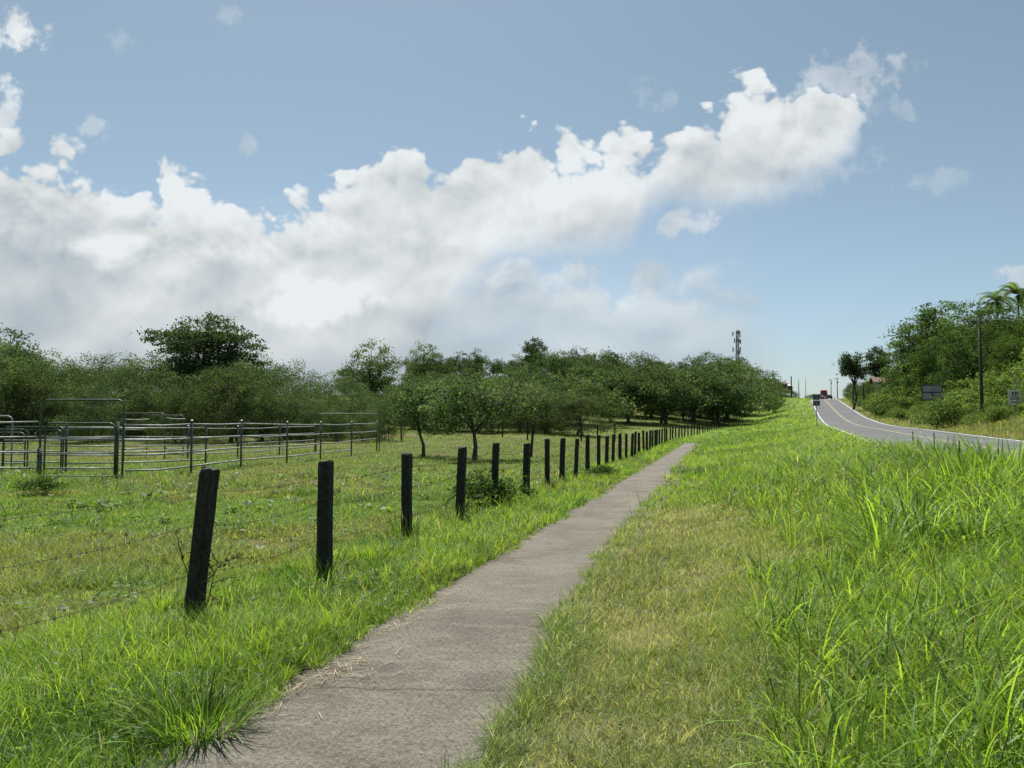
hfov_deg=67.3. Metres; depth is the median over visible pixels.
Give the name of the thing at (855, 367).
lone tree
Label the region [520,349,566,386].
airy tree
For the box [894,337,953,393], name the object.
broadleaf tree
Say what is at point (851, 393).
thicket tree
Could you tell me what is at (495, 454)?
fence post
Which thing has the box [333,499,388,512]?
grass tuft
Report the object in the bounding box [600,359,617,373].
forest tree
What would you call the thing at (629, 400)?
orchard tree
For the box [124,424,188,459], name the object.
corral panel
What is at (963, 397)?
shrub
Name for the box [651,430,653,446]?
fence post
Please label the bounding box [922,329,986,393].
broadleaf tree
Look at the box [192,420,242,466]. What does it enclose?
corral panel
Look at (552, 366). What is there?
forest tree
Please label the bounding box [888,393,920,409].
shrub
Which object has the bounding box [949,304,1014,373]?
broadleaf tree
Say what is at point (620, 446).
fence post
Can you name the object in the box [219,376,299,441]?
thicket tree
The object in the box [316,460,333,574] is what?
fence post
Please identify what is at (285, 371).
thicket tree
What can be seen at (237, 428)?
corral panel
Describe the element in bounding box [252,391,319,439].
thicket tree
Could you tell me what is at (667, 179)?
sky
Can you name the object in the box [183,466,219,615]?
fence post
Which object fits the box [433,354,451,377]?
forest tree
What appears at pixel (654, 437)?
fence post
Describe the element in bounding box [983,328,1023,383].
broadleaf tree
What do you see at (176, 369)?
thicket tree
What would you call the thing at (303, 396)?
thicket tree
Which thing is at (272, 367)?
thicket tree
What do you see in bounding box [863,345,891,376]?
lone tree
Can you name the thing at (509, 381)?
thicket tree
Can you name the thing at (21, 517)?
barbed wire
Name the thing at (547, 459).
fence post
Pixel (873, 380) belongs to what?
house
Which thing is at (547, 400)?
thicket tree
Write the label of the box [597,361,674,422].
orchard tree
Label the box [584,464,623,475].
weed bush
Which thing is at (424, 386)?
thicket tree
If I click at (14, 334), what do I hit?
airy tree
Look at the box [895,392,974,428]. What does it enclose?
shrub
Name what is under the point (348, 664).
straw litter
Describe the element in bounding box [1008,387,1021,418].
road sign
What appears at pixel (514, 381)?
orchard tree
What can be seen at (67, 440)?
corral panel
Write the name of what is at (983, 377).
shrub
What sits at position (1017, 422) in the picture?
bank grass
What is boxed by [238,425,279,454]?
corral panel
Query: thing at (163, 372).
thicket tree
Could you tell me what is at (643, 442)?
fence post
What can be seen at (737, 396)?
orchard tree
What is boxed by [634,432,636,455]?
fence post
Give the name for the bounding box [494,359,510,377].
forest tree
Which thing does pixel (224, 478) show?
grass tuft
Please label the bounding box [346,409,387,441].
thicket tree
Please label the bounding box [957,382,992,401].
shrub
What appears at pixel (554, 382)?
thicket tree
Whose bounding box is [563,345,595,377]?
forest tree
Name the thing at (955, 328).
broadleaf tree
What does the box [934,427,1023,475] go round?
grass tuft
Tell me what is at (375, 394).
thicket tree
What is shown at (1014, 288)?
palm tree
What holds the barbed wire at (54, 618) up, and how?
attached to the fence post
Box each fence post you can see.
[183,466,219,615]
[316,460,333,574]
[401,452,412,533]
[455,446,466,519]
[490,442,499,506]
[522,443,530,495]
[530,423,533,456]
[544,438,549,484]
[559,437,565,480]
[574,438,578,476]
[580,422,582,440]
[585,435,589,471]
[597,435,600,464]
[605,436,608,464]
[611,434,614,461]
[618,433,621,458]
[625,433,627,457]
[630,433,633,456]
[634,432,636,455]
[637,432,639,452]
[642,430,644,451]
[646,431,647,450]
[649,430,650,448]
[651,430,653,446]
[654,430,655,445]
[656,429,657,444]
[661,428,662,442]
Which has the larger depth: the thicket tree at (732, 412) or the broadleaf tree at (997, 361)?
the thicket tree at (732, 412)
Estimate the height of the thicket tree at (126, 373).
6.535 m
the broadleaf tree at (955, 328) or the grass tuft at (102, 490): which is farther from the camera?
the broadleaf tree at (955, 328)
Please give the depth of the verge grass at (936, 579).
4.98 m
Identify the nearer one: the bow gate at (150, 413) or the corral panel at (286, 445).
the corral panel at (286, 445)
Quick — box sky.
[0,0,1023,398]
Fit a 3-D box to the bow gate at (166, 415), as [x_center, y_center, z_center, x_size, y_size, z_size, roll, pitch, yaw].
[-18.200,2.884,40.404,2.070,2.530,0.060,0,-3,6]
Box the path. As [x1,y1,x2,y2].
[130,443,699,767]
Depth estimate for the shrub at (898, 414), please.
98.52 m
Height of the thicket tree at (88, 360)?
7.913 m
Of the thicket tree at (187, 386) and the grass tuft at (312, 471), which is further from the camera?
the thicket tree at (187, 386)
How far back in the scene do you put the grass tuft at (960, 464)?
10.04 m
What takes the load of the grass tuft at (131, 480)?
on the ground at (708, 423)
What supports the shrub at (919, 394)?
on the ground at (708, 423)
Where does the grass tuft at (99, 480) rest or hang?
on the ground at (708, 423)
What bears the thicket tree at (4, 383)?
on the ground at (708, 423)
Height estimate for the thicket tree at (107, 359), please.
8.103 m
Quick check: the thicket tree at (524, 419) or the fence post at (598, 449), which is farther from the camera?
the thicket tree at (524, 419)
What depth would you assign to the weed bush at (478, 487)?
15.19 m
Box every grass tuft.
[0,476,25,489]
[0,499,51,514]
[0,523,68,539]
[1,461,56,484]
[39,471,87,489]
[53,508,117,526]
[63,467,120,483]
[80,474,143,493]
[97,657,285,762]
[107,474,160,487]
[109,492,169,505]
[147,471,194,485]
[180,465,225,481]
[222,473,268,486]
[227,513,292,532]
[250,472,293,480]
[259,488,309,498]
[284,538,363,580]
[293,463,340,478]
[317,460,352,468]
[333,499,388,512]
[356,467,392,477]
[359,502,442,542]
[370,525,424,542]
[383,480,422,491]
[421,473,454,480]
[429,503,471,523]
[479,488,520,508]
[537,477,564,488]
[551,472,572,482]
[804,473,943,517]
[886,441,1023,491]
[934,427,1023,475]
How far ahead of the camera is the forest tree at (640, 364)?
156.62 m
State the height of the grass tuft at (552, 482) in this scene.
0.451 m
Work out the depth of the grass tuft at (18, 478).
22.38 m
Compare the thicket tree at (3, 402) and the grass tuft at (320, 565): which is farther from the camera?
the thicket tree at (3, 402)
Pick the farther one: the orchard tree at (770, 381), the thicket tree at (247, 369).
the orchard tree at (770, 381)
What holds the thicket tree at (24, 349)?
on the ground at (708, 423)
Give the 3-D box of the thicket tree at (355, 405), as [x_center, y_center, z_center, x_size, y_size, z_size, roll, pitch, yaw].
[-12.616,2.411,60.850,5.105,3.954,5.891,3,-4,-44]
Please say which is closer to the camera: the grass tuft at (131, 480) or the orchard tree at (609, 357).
the grass tuft at (131, 480)
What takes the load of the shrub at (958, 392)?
on the ground at (708, 423)
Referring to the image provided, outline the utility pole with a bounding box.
[971,318,984,416]
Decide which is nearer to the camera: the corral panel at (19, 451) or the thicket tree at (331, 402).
the corral panel at (19, 451)
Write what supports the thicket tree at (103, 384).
on the ground at (708, 423)
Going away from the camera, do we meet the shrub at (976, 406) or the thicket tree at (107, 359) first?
the shrub at (976, 406)
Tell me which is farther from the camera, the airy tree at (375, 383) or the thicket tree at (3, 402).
the airy tree at (375, 383)
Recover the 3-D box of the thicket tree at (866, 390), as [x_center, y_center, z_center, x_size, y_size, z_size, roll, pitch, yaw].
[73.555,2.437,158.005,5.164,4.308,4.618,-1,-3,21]
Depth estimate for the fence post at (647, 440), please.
48.71 m
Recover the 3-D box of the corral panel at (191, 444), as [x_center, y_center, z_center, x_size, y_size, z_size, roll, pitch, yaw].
[-11.389,2.235,24.941,0.097,2.175,2.375,-2,-4,31]
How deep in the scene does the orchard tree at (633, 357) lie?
173.08 m
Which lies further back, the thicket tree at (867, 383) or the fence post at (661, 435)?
the thicket tree at (867, 383)
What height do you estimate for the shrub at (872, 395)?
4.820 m
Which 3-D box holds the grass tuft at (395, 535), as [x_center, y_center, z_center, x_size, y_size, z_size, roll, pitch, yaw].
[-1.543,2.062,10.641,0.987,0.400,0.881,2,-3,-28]
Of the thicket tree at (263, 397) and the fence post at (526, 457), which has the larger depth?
the thicket tree at (263, 397)
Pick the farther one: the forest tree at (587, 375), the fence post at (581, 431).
the forest tree at (587, 375)
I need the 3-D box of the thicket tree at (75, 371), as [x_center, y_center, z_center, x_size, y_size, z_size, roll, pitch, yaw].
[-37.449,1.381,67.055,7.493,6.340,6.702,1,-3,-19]
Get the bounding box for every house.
[779,382,787,390]
[869,377,889,392]
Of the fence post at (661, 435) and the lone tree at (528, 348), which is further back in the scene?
the lone tree at (528, 348)
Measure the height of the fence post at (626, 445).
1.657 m
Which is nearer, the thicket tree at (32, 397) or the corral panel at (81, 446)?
the corral panel at (81, 446)
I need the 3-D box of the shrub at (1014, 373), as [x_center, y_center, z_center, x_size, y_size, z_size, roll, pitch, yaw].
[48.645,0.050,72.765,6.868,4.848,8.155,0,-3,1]
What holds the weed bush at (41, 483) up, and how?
on the ground at (708, 423)
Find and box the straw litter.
[208,587,489,727]
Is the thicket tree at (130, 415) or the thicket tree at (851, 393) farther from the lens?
the thicket tree at (851, 393)
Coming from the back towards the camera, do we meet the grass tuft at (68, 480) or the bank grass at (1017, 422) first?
the bank grass at (1017, 422)
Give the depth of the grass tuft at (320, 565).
8.43 m
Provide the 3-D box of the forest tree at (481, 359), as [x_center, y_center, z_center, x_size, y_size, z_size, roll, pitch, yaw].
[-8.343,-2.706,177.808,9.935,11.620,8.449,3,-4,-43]
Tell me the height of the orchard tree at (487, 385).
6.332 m
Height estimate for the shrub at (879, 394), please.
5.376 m
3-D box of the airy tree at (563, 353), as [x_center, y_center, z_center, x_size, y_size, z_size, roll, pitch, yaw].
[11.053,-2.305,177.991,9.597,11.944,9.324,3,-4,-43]
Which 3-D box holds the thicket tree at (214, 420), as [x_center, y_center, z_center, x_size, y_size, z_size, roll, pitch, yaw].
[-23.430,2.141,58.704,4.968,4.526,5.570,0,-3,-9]
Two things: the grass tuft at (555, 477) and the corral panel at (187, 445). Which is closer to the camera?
the grass tuft at (555, 477)
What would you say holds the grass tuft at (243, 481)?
on the ground at (708, 423)
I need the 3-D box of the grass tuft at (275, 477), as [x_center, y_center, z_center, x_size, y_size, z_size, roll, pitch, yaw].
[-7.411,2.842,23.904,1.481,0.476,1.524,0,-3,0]
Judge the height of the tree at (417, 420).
4.616 m
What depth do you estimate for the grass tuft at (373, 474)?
25.99 m
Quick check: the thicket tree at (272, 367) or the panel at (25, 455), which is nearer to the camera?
the panel at (25, 455)
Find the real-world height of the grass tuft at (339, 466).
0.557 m
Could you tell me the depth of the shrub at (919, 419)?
82.46 m
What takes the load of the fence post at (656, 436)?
on the ground at (708, 423)
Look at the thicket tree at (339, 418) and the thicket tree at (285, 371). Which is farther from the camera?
the thicket tree at (285, 371)
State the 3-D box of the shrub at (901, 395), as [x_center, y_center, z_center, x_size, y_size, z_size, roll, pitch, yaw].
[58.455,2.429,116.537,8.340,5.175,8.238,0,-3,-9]
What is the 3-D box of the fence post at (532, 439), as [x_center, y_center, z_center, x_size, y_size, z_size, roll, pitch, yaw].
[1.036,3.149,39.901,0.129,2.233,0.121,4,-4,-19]
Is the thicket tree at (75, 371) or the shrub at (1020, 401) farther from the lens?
the thicket tree at (75, 371)
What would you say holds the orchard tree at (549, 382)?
on the ground at (708, 423)
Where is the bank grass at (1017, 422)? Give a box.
[839,398,1023,439]
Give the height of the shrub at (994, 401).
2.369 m
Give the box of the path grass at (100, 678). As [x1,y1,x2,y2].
[0,404,761,767]
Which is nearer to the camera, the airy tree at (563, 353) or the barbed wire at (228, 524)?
the barbed wire at (228, 524)
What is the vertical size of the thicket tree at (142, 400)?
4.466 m
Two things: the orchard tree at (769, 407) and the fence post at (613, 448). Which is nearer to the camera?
the fence post at (613, 448)
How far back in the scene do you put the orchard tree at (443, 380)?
91.50 m
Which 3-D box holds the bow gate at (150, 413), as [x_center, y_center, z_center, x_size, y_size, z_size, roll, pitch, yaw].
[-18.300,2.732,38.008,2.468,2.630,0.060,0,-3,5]
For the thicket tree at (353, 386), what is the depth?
70.75 m
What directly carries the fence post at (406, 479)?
on the ground at (708, 423)
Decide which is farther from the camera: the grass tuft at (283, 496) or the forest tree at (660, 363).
the forest tree at (660, 363)
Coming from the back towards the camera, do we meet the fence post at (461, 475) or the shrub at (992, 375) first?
the shrub at (992, 375)
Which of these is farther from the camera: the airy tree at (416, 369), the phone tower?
the phone tower
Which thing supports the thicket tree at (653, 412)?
on the ground at (708, 423)
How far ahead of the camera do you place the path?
4.91 m
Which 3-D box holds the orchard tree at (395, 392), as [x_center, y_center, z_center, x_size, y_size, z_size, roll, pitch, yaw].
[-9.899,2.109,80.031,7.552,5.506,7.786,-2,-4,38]
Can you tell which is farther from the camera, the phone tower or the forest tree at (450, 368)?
the phone tower
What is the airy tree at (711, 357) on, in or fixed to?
on the ground at (708, 423)
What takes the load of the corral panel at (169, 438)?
attached to the bow gate at (166, 415)
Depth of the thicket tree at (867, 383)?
170.48 m
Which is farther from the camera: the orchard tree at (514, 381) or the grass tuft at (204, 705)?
the orchard tree at (514, 381)
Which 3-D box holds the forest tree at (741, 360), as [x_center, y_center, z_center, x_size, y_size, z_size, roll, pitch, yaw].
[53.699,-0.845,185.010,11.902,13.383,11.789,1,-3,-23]
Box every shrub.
[854,388,893,411]
[863,391,895,411]
[865,384,907,413]
[872,383,922,412]
[881,407,898,417]
[885,406,908,415]
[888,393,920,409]
[890,408,911,420]
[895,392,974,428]
[905,383,927,404]
[905,402,926,416]
[910,412,929,424]
[928,388,985,412]
[940,373,977,395]
[943,384,989,409]
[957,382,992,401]
[959,411,984,425]
[960,402,1020,423]
[962,366,1006,385]
[962,402,987,413]
[968,368,1023,401]
[972,394,1018,415]
[977,362,1023,391]
[977,365,1012,391]
[987,344,1023,376]
[996,377,1023,414]
[997,383,1023,410]
[999,347,1023,388]
[1004,383,1023,413]
[1014,387,1023,418]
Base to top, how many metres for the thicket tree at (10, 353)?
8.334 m
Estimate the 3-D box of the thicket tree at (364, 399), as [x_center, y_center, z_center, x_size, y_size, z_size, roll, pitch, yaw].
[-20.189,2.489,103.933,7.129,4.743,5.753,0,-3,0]
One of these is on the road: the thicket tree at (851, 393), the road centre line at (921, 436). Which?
the road centre line at (921, 436)
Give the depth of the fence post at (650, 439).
50.93 m
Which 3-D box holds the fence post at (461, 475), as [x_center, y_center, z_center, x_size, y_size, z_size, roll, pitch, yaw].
[-0.873,1.890,13.153,0.161,1.654,0.152,1,-3,9]
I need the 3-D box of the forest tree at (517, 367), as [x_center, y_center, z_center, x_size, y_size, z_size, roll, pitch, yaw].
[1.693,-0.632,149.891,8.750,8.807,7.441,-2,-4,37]
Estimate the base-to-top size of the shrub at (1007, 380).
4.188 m
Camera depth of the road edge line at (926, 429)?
61.38 m
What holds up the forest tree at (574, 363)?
on the ground at (708, 423)
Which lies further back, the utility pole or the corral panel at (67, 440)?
the utility pole
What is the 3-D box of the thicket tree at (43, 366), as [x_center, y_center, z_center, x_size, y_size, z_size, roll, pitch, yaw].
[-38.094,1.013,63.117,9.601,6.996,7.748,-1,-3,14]
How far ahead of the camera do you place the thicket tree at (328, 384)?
77.45 m
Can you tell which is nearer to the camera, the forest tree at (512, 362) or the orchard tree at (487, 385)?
the orchard tree at (487, 385)
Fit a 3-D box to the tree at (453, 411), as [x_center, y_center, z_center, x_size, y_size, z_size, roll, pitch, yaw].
[-1.525,1.634,36.894,6.491,4.653,6.504,-1,-3,11]
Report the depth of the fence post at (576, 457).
24.23 m
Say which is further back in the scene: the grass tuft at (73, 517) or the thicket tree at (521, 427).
the thicket tree at (521, 427)
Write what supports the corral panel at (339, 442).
on the ground at (708, 423)
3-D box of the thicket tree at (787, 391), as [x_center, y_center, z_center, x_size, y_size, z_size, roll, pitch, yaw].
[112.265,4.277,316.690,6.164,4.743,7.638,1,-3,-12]
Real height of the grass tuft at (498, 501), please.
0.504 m
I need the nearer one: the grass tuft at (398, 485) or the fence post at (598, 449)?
the grass tuft at (398, 485)
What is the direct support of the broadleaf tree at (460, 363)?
on the ground at (708, 423)
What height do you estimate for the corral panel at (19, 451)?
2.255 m
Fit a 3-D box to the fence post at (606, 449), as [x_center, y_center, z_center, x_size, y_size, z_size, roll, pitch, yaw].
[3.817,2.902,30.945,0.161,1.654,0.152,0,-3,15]
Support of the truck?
on the road
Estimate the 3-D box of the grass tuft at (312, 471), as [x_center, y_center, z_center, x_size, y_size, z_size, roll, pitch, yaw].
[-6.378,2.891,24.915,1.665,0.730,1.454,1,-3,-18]
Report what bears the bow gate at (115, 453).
on the ground at (708, 423)
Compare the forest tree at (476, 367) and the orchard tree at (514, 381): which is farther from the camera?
the forest tree at (476, 367)
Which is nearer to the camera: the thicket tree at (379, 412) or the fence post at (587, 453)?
the fence post at (587, 453)
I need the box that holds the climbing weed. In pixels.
[166,528,252,614]
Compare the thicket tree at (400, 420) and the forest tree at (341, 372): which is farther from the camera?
the forest tree at (341, 372)
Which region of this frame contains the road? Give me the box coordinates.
[810,399,1023,458]
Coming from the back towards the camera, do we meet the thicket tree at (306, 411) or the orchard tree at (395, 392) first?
the orchard tree at (395, 392)
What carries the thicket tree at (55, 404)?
on the ground at (708, 423)
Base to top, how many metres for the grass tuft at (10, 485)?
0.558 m
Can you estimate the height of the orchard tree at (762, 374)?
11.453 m
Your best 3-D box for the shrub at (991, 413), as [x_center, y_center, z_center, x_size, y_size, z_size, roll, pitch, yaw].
[35.651,2.354,57.044,3.293,2.030,3.977,0,-3,7]
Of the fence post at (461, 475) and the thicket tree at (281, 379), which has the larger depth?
the thicket tree at (281, 379)
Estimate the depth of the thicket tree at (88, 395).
54.70 m
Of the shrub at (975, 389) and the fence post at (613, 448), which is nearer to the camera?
the fence post at (613, 448)
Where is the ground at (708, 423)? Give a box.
[0,395,1023,767]
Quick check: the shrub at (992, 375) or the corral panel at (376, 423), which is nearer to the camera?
the corral panel at (376, 423)
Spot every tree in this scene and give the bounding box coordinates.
[0,323,61,384]
[0,339,45,404]
[0,340,52,434]
[0,349,80,415]
[0,353,76,435]
[0,355,71,440]
[0,357,96,435]
[0,362,76,439]
[0,389,20,430]
[15,348,91,405]
[29,383,91,437]
[43,364,103,429]
[43,384,134,441]
[49,352,110,407]
[56,362,134,435]
[85,350,141,420]
[86,362,161,432]
[91,351,168,405]
[101,399,152,438]
[110,384,185,438]
[111,361,200,435]
[126,350,221,431]
[131,311,272,411]
[132,361,225,432]
[134,373,219,442]
[158,353,249,429]
[169,362,282,441]
[177,362,270,433]
[177,382,232,439]
[184,348,268,420]
[198,360,287,432]
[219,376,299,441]
[226,350,284,426]
[234,363,313,431]
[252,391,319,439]
[255,357,328,425]
[269,378,336,437]
[291,398,346,439]
[294,369,363,426]
[317,393,350,431]
[322,390,385,437]
[322,407,354,439]
[327,376,385,431]
[329,337,407,398]
[334,367,355,391]
[346,388,380,417]
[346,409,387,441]
[365,399,409,427]
[365,401,408,440]
[366,391,387,408]
[376,375,461,456]
[377,367,458,401]
[378,378,429,427]
[380,404,420,428]
[385,384,474,429]
[399,340,446,383]
[402,363,417,381]
[410,369,548,460]
[420,372,486,393]
[430,358,459,378]
[432,385,493,430]
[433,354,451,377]
[445,351,474,377]
[456,356,487,376]
[456,395,501,432]
[459,374,516,413]
[463,391,533,431]
[464,348,490,377]
[479,359,505,382]
[479,368,570,419]
[487,374,527,414]
[488,391,555,430]
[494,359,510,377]
[496,381,613,433]
[501,358,529,383]
[502,365,530,382]
[504,353,530,383]
[520,337,550,369]
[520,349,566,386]
[522,372,575,417]
[525,392,623,435]
[534,372,579,416]
[535,352,584,384]
[539,364,645,422]
[548,348,566,373]
[552,359,580,380]
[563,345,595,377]
[570,361,600,396]
[574,346,633,381]
[577,353,604,379]
[583,369,649,421]
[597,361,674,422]
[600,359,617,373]
[602,353,633,370]
[604,404,657,416]
[618,376,686,417]
[620,360,728,423]
[623,351,651,374]
[629,355,660,375]
[641,353,666,373]
[645,359,736,422]
[654,403,721,418]
[672,354,706,370]
[674,359,767,423]
[693,349,733,373]
[693,363,720,379]
[698,359,794,419]
[705,356,750,375]
[714,403,746,417]
[721,361,789,412]
[725,353,756,371]
[748,365,791,406]
[780,390,790,397]
[833,351,868,409]
[843,383,858,396]
[846,382,862,398]
[856,378,871,397]
[857,388,872,402]
[859,381,880,405]
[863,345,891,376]
[873,312,950,399]
[873,335,923,395]
[877,300,977,382]
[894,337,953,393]
[911,300,1015,372]
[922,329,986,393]
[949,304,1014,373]
[961,303,1023,375]
[978,291,1015,323]
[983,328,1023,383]
[987,296,1023,369]
[990,282,1023,316]
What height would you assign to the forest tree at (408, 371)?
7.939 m
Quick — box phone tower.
[732,330,740,358]
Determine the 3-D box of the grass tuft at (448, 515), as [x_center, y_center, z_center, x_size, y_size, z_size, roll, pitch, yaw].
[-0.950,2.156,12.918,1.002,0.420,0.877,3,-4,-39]
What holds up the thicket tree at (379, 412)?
on the ground at (708, 423)
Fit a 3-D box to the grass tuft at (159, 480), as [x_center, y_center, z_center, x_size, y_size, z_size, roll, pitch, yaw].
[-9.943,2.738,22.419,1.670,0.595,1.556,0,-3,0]
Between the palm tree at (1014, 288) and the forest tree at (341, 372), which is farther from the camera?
the forest tree at (341, 372)
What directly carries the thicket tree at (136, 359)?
on the ground at (708, 423)
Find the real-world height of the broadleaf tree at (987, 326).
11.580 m
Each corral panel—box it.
[0,421,37,468]
[41,427,121,455]
[64,424,206,471]
[121,419,148,449]
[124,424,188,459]
[125,420,193,473]
[165,418,184,448]
[189,425,238,457]
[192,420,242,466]
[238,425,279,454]
[242,421,287,462]
[280,425,315,450]
[288,421,321,458]
[321,421,351,453]
[352,421,377,450]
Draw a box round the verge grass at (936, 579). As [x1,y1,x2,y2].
[417,397,1023,767]
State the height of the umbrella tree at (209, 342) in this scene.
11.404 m
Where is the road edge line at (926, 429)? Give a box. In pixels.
[840,401,1018,440]
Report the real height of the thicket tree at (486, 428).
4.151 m
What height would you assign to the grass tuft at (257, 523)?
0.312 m
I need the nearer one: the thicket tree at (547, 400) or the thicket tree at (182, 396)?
the thicket tree at (182, 396)
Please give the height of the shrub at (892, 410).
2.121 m
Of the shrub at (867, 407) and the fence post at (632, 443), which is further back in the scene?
the shrub at (867, 407)
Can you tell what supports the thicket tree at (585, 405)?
on the ground at (708, 423)
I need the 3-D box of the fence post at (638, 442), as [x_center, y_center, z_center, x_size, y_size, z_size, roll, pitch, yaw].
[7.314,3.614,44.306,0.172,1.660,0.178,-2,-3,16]
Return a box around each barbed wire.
[0,431,693,633]
[0,434,641,521]
[2,439,641,570]
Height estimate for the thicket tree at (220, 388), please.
6.052 m
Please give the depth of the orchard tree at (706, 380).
117.61 m
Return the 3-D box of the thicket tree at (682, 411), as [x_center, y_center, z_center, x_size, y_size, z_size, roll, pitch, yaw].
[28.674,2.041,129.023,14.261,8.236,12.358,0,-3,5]
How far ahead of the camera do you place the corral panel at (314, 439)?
44.99 m
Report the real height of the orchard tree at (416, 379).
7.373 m
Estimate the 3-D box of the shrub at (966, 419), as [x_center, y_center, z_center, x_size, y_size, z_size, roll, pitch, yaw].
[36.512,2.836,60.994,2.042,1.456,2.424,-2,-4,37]
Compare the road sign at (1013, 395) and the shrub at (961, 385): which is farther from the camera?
the shrub at (961, 385)
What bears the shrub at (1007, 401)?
on the ground at (708, 423)
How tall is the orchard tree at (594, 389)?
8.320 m
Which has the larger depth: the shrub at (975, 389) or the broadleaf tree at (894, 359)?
the broadleaf tree at (894, 359)
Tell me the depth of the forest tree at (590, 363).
145.16 m
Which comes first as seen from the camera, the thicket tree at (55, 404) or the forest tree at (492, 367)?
the thicket tree at (55, 404)
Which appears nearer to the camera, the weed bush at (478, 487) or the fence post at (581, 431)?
the weed bush at (478, 487)
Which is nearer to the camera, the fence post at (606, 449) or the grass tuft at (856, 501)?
the grass tuft at (856, 501)
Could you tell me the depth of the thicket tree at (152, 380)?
61.63 m
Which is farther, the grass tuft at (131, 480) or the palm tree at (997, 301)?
the palm tree at (997, 301)
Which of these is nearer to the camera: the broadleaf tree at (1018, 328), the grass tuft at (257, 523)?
the grass tuft at (257, 523)
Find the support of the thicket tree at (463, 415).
on the ground at (708, 423)
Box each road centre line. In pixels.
[825,399,1017,451]
[827,403,1016,452]
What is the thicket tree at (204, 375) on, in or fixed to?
on the ground at (708, 423)
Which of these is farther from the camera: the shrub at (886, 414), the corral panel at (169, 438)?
the shrub at (886, 414)
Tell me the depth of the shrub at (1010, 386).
60.90 m
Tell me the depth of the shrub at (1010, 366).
78.28 m
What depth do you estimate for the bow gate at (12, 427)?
26.92 m
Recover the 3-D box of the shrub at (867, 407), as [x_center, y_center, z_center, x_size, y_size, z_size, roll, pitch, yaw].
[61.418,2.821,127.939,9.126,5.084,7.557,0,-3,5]
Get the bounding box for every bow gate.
[0,415,13,471]
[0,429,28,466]
[1,426,64,469]
[36,399,124,479]
[118,413,165,457]
[146,415,184,455]
[316,413,379,450]
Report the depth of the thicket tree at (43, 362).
77.39 m
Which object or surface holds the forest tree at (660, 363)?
on the ground at (708, 423)
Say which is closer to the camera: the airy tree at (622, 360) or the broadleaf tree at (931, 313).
the broadleaf tree at (931, 313)
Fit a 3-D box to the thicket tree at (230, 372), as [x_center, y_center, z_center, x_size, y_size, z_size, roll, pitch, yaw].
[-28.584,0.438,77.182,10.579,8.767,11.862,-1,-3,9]
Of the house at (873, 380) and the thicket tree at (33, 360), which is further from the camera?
the house at (873, 380)
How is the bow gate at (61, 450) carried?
on the ground at (708, 423)
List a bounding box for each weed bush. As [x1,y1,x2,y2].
[10,474,79,495]
[445,463,537,508]
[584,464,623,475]
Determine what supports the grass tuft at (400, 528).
on the ground at (708, 423)
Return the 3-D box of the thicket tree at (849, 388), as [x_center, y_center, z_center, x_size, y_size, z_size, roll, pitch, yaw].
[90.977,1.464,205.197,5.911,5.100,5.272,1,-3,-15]
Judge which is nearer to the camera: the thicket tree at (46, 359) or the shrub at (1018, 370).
the shrub at (1018, 370)
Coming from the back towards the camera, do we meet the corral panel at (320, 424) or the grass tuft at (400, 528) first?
the corral panel at (320, 424)
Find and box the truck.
[820,390,826,398]
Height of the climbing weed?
0.848 m
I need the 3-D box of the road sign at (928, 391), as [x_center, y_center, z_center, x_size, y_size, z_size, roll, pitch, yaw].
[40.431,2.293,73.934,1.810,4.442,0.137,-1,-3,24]
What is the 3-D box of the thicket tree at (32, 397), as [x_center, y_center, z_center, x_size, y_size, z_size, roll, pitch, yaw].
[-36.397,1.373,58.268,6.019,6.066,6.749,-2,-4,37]
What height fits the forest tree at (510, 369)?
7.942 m
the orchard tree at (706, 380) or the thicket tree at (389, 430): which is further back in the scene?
the orchard tree at (706, 380)
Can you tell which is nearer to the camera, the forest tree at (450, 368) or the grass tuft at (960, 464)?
the grass tuft at (960, 464)
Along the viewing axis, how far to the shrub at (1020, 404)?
49.48 m
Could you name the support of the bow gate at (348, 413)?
on the ground at (708, 423)
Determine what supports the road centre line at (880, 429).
on the road
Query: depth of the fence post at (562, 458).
22.06 m
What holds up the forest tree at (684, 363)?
on the ground at (708, 423)
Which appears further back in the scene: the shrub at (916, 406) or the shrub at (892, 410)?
the shrub at (892, 410)
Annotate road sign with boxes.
[813,394,819,421]
[921,385,942,412]
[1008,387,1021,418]
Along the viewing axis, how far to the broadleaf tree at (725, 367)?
163.76 m
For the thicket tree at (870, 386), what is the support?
on the ground at (708, 423)
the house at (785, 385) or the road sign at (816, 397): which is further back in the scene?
the house at (785, 385)
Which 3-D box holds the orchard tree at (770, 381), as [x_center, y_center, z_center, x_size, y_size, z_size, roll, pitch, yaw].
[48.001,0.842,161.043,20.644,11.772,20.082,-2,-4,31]
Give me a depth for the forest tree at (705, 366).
158.99 m
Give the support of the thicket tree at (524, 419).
on the ground at (708, 423)
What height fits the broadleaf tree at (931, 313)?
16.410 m
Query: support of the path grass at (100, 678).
on the ground at (708, 423)
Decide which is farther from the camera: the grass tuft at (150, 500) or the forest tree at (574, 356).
the forest tree at (574, 356)
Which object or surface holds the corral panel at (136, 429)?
on the ground at (708, 423)
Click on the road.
(828, 415)
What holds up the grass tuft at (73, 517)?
on the ground at (708, 423)
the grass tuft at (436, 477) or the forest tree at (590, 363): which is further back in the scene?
the forest tree at (590, 363)
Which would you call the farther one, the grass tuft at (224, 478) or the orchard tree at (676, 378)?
the orchard tree at (676, 378)
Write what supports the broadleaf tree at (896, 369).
on the ground at (708, 423)
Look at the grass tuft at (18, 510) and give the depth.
14.93 m
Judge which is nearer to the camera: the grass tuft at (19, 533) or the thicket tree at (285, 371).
the grass tuft at (19, 533)

